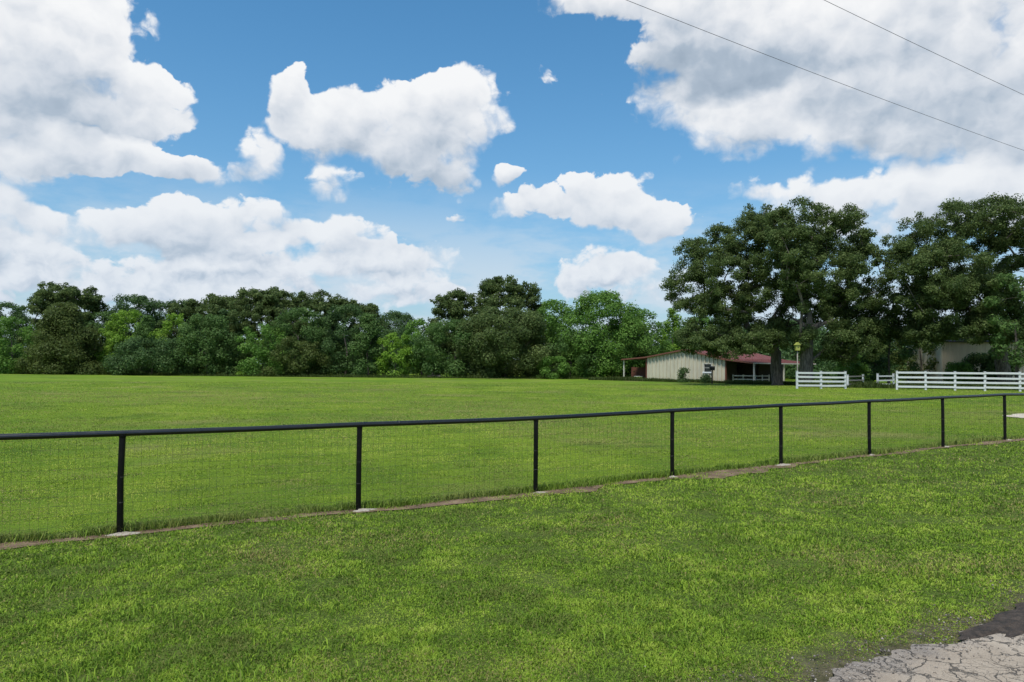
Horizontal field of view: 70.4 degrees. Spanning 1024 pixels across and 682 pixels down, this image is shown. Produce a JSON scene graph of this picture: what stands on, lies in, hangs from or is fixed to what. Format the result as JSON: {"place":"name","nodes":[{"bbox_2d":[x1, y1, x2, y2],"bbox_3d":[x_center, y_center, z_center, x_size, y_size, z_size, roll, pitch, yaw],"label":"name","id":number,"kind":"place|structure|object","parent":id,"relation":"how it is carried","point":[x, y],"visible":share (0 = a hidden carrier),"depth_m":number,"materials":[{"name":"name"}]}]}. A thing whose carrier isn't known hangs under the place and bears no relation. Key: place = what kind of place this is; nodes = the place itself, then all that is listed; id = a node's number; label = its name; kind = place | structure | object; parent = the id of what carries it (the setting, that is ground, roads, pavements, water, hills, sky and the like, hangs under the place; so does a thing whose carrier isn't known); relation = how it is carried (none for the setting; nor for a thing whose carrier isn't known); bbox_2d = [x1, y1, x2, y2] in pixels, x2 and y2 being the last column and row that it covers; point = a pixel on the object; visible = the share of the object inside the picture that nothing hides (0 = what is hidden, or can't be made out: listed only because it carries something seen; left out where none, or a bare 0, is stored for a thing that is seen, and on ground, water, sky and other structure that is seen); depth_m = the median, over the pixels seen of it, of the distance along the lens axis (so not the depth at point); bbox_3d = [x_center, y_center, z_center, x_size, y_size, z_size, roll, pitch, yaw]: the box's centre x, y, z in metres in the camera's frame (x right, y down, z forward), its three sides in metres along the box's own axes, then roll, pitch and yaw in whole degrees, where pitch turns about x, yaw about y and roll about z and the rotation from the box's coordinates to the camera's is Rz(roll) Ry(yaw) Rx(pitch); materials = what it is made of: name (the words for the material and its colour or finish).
{"place":"outdoors","nodes":[
{"label":"outdoors","id":0,"kind":"place"},
{"bbox_2d":[0,364,1023,681],"bbox_3d":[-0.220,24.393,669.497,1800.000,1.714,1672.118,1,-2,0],"label":"ground","id":1,"kind":"structure","parent":0,"point":[822,668],"depth_m":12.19,"materials":[{"name":"green plant"}]},
{"bbox_2d":[0,301,40,369],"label":"tree","id":2,"kind":"object","parent":1,"relation":"on","point":[18,313],"visible":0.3,"depth_m":117.17,"materials":[{"name":"green plant"}]},
{"bbox_2d":[0,316,43,373],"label":"tree","id":3,"kind":"object","parent":1,"relation":"on","point":[6,321],"visible":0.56,"depth_m":105.04,"materials":[{"name":"green plant"}]},
{"bbox_2d":[10,302,106,374],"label":"cedar tree","id":4,"kind":"object","parent":1,"relation":"on","point":[64,334],"visible":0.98,"depth_m":103.41,"materials":[{"name":"green plant"}]},
{"bbox_2d":[15,281,109,349],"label":"oak tree","id":5,"kind":"object","parent":1,"relation":"on","point":[43,299],"visible":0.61,"depth_m":114.98,"materials":[{"name":"green plant"}]},
{"bbox_2d":[82,311,127,372],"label":"tree","id":6,"kind":"object","parent":1,"relation":"on","point":[105,316],"visible":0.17,"depth_m":113.97,"materials":[{"name":"green plant"}]},
{"bbox_2d":[94,309,158,372],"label":"tree","id":7,"kind":"object","parent":1,"relation":"on","point":[111,333],"visible":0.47,"depth_m":109.59,"materials":[{"name":"green plant"}]},
{"bbox_2d":[100,294,172,373],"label":"tree","id":8,"kind":"object","parent":1,"relation":"on","point":[146,305],"visible":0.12,"depth_m":118.84,"materials":[{"name":"green plant"}]},
{"bbox_2d":[128,315,162,372],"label":"tree","id":9,"kind":"object","parent":1,"relation":"on","point":[141,327],"visible":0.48,"depth_m":106.72,"materials":[{"name":"green plant"}]},
{"bbox_2d":[100,336,199,374],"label":"tree","id":10,"kind":"object","parent":1,"relation":"on","point":[125,360],"visible":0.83,"depth_m":101.57,"materials":[{"name":"green plant"}]},
{"bbox_2d":[147,313,194,372],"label":"tree","id":11,"kind":"object","parent":1,"relation":"on","point":[169,323],"visible":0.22,"depth_m":110.24,"materials":[{"name":"green plant"}]},
{"bbox_2d":[152,299,198,373],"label":"tree","id":12,"kind":"object","parent":1,"relation":"on","point":[166,307],"visible":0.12,"depth_m":120.97,"materials":[{"name":"green plant"}]},
{"bbox_2d":[156,298,223,372],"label":"oak tree","id":13,"kind":"object","parent":1,"relation":"on","point":[185,310],"visible":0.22,"depth_m":119.09,"materials":[{"name":"green plant"}]},
{"bbox_2d":[158,313,252,374],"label":"tree","id":14,"kind":"object","parent":1,"relation":"on","point":[208,354],"visible":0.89,"depth_m":104.67,"materials":[{"name":"green plant"}]},
{"bbox_2d":[191,308,258,370],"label":"tree","id":15,"kind":"object","parent":1,"relation":"on","point":[222,310],"visible":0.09,"depth_m":111.24,"materials":[{"name":"green plant"}]},
{"bbox_2d":[236,371,251,375],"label":"shrub","id":16,"kind":"object","parent":1,"relation":"on","point":[240,373],"visible":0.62,"depth_m":103.45,"materials":[{"name":"green plant"}]},
{"bbox_2d":[194,286,300,360],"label":"oak tree","id":17,"kind":"object","parent":1,"relation":"on","point":[262,303],"visible":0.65,"depth_m":113.67,"materials":[{"name":"green plant"}]},
{"bbox_2d":[234,323,289,375],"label":"tree","id":18,"kind":"object","parent":1,"relation":"on","point":[247,366],"visible":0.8,"depth_m":103.76,"materials":[{"name":"green plant"}]},
{"bbox_2d":[261,336,333,376],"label":"tree","id":19,"kind":"object","parent":1,"relation":"on","point":[295,366],"visible":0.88,"depth_m":103.04,"materials":[{"name":"green plant"}]},
{"bbox_2d":[256,306,343,375],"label":"tree","id":20,"kind":"object","parent":1,"relation":"on","point":[314,331],"visible":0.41,"depth_m":107.80,"materials":[{"name":"green plant"}]},
{"bbox_2d":[269,289,349,348],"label":"oak tree","id":21,"kind":"object","parent":1,"relation":"on","point":[316,302],"visible":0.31,"depth_m":117.19,"materials":[{"name":"green plant"}]},
{"bbox_2d":[313,303,379,375],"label":"tree","id":22,"kind":"object","parent":1,"relation":"on","point":[337,315],"visible":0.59,"depth_m":107.10,"materials":[{"name":"green plant"}]},
{"bbox_2d":[323,298,387,360],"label":"oak tree","id":23,"kind":"object","parent":1,"relation":"on","point":[371,308],"visible":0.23,"depth_m":119.52,"materials":[{"name":"green plant"}]},
{"bbox_2d":[340,313,394,375],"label":"tree","id":24,"kind":"object","parent":1,"relation":"on","point":[361,358],"visible":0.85,"depth_m":105.07,"materials":[{"name":"green plant"}]},
{"bbox_2d":[373,332,413,376],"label":"tree","id":25,"kind":"object","parent":1,"relation":"on","point":[382,364],"visible":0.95,"depth_m":103.69,"materials":[{"name":"green plant"}]},
{"bbox_2d":[373,310,420,372],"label":"tree","id":26,"kind":"object","parent":1,"relation":"on","point":[399,319],"visible":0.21,"depth_m":148.00,"materials":[{"name":"green plant"}]},
{"bbox_2d":[397,318,447,375],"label":"tree","id":27,"kind":"object","parent":1,"relation":"on","point":[420,322],"visible":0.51,"depth_m":106.05,"materials":[{"name":"green plant"}]},
{"bbox_2d":[428,373,454,377],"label":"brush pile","id":28,"kind":"object","parent":1,"relation":"on","point":[431,375],"visible":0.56,"depth_m":101.51,"materials":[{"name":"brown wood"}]},
{"bbox_2d":[405,317,492,377],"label":"tree","id":29,"kind":"object","parent":1,"relation":"on","point":[455,368],"visible":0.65,"depth_m":102.70,"materials":[{"name":"green plant"}]},
{"bbox_2d":[421,287,484,361],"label":"oak tree","id":30,"kind":"object","parent":1,"relation":"on","point":[453,307],"visible":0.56,"depth_m":111.27,"materials":[{"name":"green plant"}]},
{"bbox_2d":[0,317,906,380],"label":"woods","id":31,"kind":"object","parent":1,"relation":"on","point":[820,365],"visible":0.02,"depth_m":113.20,"materials":[{"name":"green plant"}]},
{"bbox_2d":[450,305,559,377],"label":"tree","id":32,"kind":"object","parent":1,"relation":"on","point":[497,358],"visible":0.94,"depth_m":101.14,"materials":[{"name":"green plant"}]},
{"bbox_2d":[472,274,543,373],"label":"oak tree","id":33,"kind":"object","parent":1,"relation":"on","point":[491,291],"visible":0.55,"depth_m":111.10,"materials":[{"name":"green plant"}]},
{"bbox_2d":[0,438,1023,681],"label":"verge grass","id":34,"kind":"structure","parent":1,"relation":"on","point":[546,612],"depth_m":6.07,"materials":[{"name":"green plant"}]},
{"bbox_2d":[0,393,1023,542],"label":"pipe fence","id":35,"kind":"object","parent":1,"relation":"on","point":[122,435],"visible":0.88,"depth_m":10.08,"materials":[{"name":"black metal"}]},
{"bbox_2d":[0,438,1023,549],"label":"bare soil","id":36,"kind":"structure","parent":1,"relation":"on","point":[556,491],"depth_m":10.34,"materials":[{"name":"brown soil"}]},
{"bbox_2d":[11,371,1023,390],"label":"tall grass","id":37,"kind":"structure","parent":1,"relation":"on","point":[867,384],"depth_m":89.71,"materials":[{"name":"green plant"}]},
{"bbox_2d":[521,299,581,376],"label":"tree","id":38,"kind":"object","parent":1,"relation":"on","point":[551,326],"visible":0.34,"depth_m":107.72,"materials":[{"name":"green plant"}]},
{"bbox_2d":[536,356,570,378],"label":"shrub","id":39,"kind":"object","parent":1,"relation":"on","point":[549,366],"visible":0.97,"depth_m":99.19,"materials":[{"name":"green plant"}]},
{"bbox_2d":[541,333,602,376],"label":"tree","id":40,"kind":"object","parent":1,"relation":"on","point":[581,360],"visible":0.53,"depth_m":100.72,"materials":[{"name":"green plant"}]},
{"bbox_2d":[556,288,658,377],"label":"tree","id":41,"kind":"object","parent":1,"relation":"on","point":[584,314],"visible":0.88,"depth_m":102.09,"materials":[{"name":"green plant"}]},
{"bbox_2d":[594,326,639,376],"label":"tree","id":42,"kind":"object","parent":1,"relation":"on","point":[610,354],"visible":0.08,"depth_m":106.69,"materials":[{"name":"green plant"}]},
{"bbox_2d":[631,367,645,378],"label":"timber panel","id":43,"kind":"object","parent":1,"relation":"on","point":[641,371],"visible":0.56,"depth_m":100.90,"materials":[{"name":"brown wood"}]},
{"bbox_2d":[614,307,674,374],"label":"tree","id":44,"kind":"object","parent":1,"relation":"on","point":[665,344],"visible":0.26,"depth_m":106.76,"materials":[{"name":"green plant"}]},
{"bbox_2d":[657,308,681,353],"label":"tree","id":45,"kind":"object","parent":1,"relation":"on","point":[674,320],"visible":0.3,"depth_m":112.88,"materials":[{"name":"green plant"}]},
{"bbox_2d":[676,367,689,382],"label":"shrub","id":46,"kind":"object","parent":1,"relation":"on","point":[683,371],"visible":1,"depth_m":84.30,"materials":[{"name":"green plant"}]},
{"bbox_2d":[672,316,716,350],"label":"tree","id":47,"kind":"object","parent":1,"relation":"on","point":[706,319],"visible":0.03,"depth_m":110.57,"materials":[{"name":"green plant"}]},
{"bbox_2d":[700,374,710,382],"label":"shrub","id":48,"kind":"object","parent":1,"relation":"on","point":[706,378],"visible":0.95,"depth_m":81.50,"materials":[{"name":"green plant"}]},
{"bbox_2d":[709,366,714,383],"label":"post box","id":49,"kind":"object","parent":1,"relation":"on","point":[711,368],"visible":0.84,"depth_m":78.85,"materials":[{"name":"black metal"}]},
{"bbox_2d":[621,349,815,380],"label":"barn","id":50,"kind":"structure","parent":1,"relation":"on","point":[666,365],"depth_m":89.59,"materials":[{"name":"beige metal"}]},
{"bbox_2d":[702,363,711,372],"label":"window","id":51,"kind":"structure","parent":50,"relation":"in","point":[706,366],"depth_m":87.12,"materials":[{"name":"clear glass"}]},
{"bbox_2d":[659,203,798,384],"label":"oak tree","id":52,"kind":"object","parent":1,"relation":"on","point":[724,335],"visible":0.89,"depth_m":70.24,"materials":[{"name":"green plant"}]},
{"bbox_2d":[732,374,752,379],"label":"stall rail","id":53,"kind":"object","parent":1,"relation":"on","point":[733,375],"visible":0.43,"depth_m":84.11,"materials":[{"name":"white paint"}]},
{"bbox_2d":[755,375,769,380],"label":"stall rail","id":54,"kind":"object","parent":1,"relation":"on","point":[762,379],"visible":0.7,"depth_m":82.93,"materials":[{"name":"white paint"}]},
{"bbox_2d":[758,319,824,378],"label":"tree","id":55,"kind":"object","parent":1,"relation":"on","point":[793,321],"visible":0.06,"depth_m":110.20,"materials":[{"name":"green plant"}]},
{"bbox_2d":[796,371,846,388],"bbox_3d":[24.831,3.231,58.222,4.353,1.659,0.189,1,-2,-8],"label":"board fence","id":56,"kind":"object","parent":1,"relation":"on","point":[821,377],"visible":0.92,"depth_m":58.14,"materials":[{"name":"white paint"}]},
{"bbox_2d":[794,342,800,370],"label":"bird house","id":57,"kind":"structure","parent":56,"relation":"on","point":[797,346],"depth_m":65.86,"materials":[{"name":"yellow paint"}]},
{"bbox_2d":[759,196,899,382],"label":"oak tree","id":58,"kind":"object","parent":1,"relation":"on","point":[810,248],"visible":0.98,"depth_m":67.05,"materials":[{"name":"green plant"}]},
{"bbox_2d":[833,354,872,382],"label":"shrub","id":59,"kind":"object","parent":1,"relation":"on","point":[859,368],"visible":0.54,"depth_m":76.22,"materials":[{"name":"green plant"}]},
{"bbox_2d":[847,374,863,384],"bbox_3d":[30.062,3.605,63.416,0.186,1.348,4.262,-1,-3,43],"label":"board fence","id":60,"kind":"object","parent":1,"relation":"on","point":[848,376],"visible":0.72,"depth_m":62.90,"materials":[{"name":"white paint"}]},
{"bbox_2d":[823,319,896,382],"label":"tree","id":61,"kind":"object","parent":1,"relation":"on","point":[833,365],"visible":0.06,"depth_m":83.60,"materials":[{"name":"green plant"}]},
{"bbox_2d":[876,373,894,384],"bbox_3d":[33.195,3.599,64.416,2.346,1.453,0.187,2,-2,-28],"label":"board fence","id":62,"kind":"object","parent":1,"relation":"on","point":[892,376],"visible":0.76,"depth_m":64.41,"materials":[{"name":"white paint"}]},
{"bbox_2d":[860,300,920,383],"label":"tree","id":63,"kind":"object","parent":1,"relation":"on","point":[904,353],"visible":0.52,"depth_m":69.88,"materials":[{"name":"green plant"}]},
{"bbox_2d":[890,332,938,383],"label":"tree","id":64,"kind":"object","parent":1,"relation":"on","point":[899,368],"visible":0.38,"depth_m":77.06,"materials":[{"name":"green plant"}]},
{"bbox_2d":[876,191,1023,384],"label":"oak tree","id":65,"kind":"object","parent":1,"relation":"on","point":[957,289],"visible":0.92,"depth_m":64.58,"materials":[{"name":"green plant"}]},
{"bbox_2d":[942,361,974,383],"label":"shrub","id":66,"kind":"object","parent":1,"relation":"on","point":[960,367],"visible":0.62,"depth_m":68.38,"materials":[{"name":"green plant"}]},
{"bbox_2d":[896,371,1023,391],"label":"board fence","id":67,"kind":"object","parent":1,"relation":"on","point":[925,381],"visible":0.93,"depth_m":55.58,"materials":[{"name":"white paint"}]},
{"bbox_2d":[902,334,1023,383],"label":"house","id":68,"kind":"structure","parent":1,"relation":"on","point":[956,351],"depth_m":73.89,"materials":[{"name":"white paint"}]},
{"bbox_2d":[962,352,995,381],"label":"shrub","id":69,"kind":"object","parent":1,"relation":"on","point":[981,359],"visible":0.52,"depth_m":69.44,"materials":[{"name":"green plant"}]},
{"bbox_2d":[982,349,1019,381],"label":"shrub","id":70,"kind":"object","parent":1,"relation":"on","point":[995,376],"visible":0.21,"depth_m":68.46,"materials":[{"name":"green plant"}]},
{"bbox_2d":[982,273,1023,384],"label":"tree","id":71,"kind":"object","parent":1,"relation":"on","point":[1017,357],"visible":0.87,"depth_m":60.67,"materials":[{"name":"green plant"}]},
{"bbox_2d":[1006,414,1023,417],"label":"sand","id":72,"kind":"structure","parent":1,"relation":"on","point":[1019,415],"depth_m":27.42,"materials":[{"name":"white sand"}]},
{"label":"utility pole","id":73,"kind":"object","parent":1,"relation":"on","visible":0},
{"bbox_2d":[627,0,1021,149],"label":"overhead cable","id":74,"kind":"object","parent":73,"relation":"attached to","point":[807,70],"visible":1,"depth_m":12.84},
{"bbox_2d":[825,0,1023,94],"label":"overhead cable","id":75,"kind":"object","parent":73,"relation":"attached to","point":[920,46],"visible":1,"depth_m":12.44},
{"bbox_2d":[0,0,1023,357],"label":"sky","id":76,"kind":"structure","parent":0,"point":[398,155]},
{"bbox_2d":[829,624,1023,681],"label":"road","id":77,"kind":"structure","parent":0,"point":[974,667],"depth_m":4.36,"materials":[{"name":"grey asphalt"}]},
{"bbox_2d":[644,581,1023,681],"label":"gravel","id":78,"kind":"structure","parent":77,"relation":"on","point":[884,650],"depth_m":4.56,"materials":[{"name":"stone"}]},
{"bbox_2d":[957,602,1023,639],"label":"dark soil","id":79,"kind":"structure","parent":77,"relation":"on","point":[1011,622],"depth_m":4.96,"materials":[{"name":"soil"}]}
]}

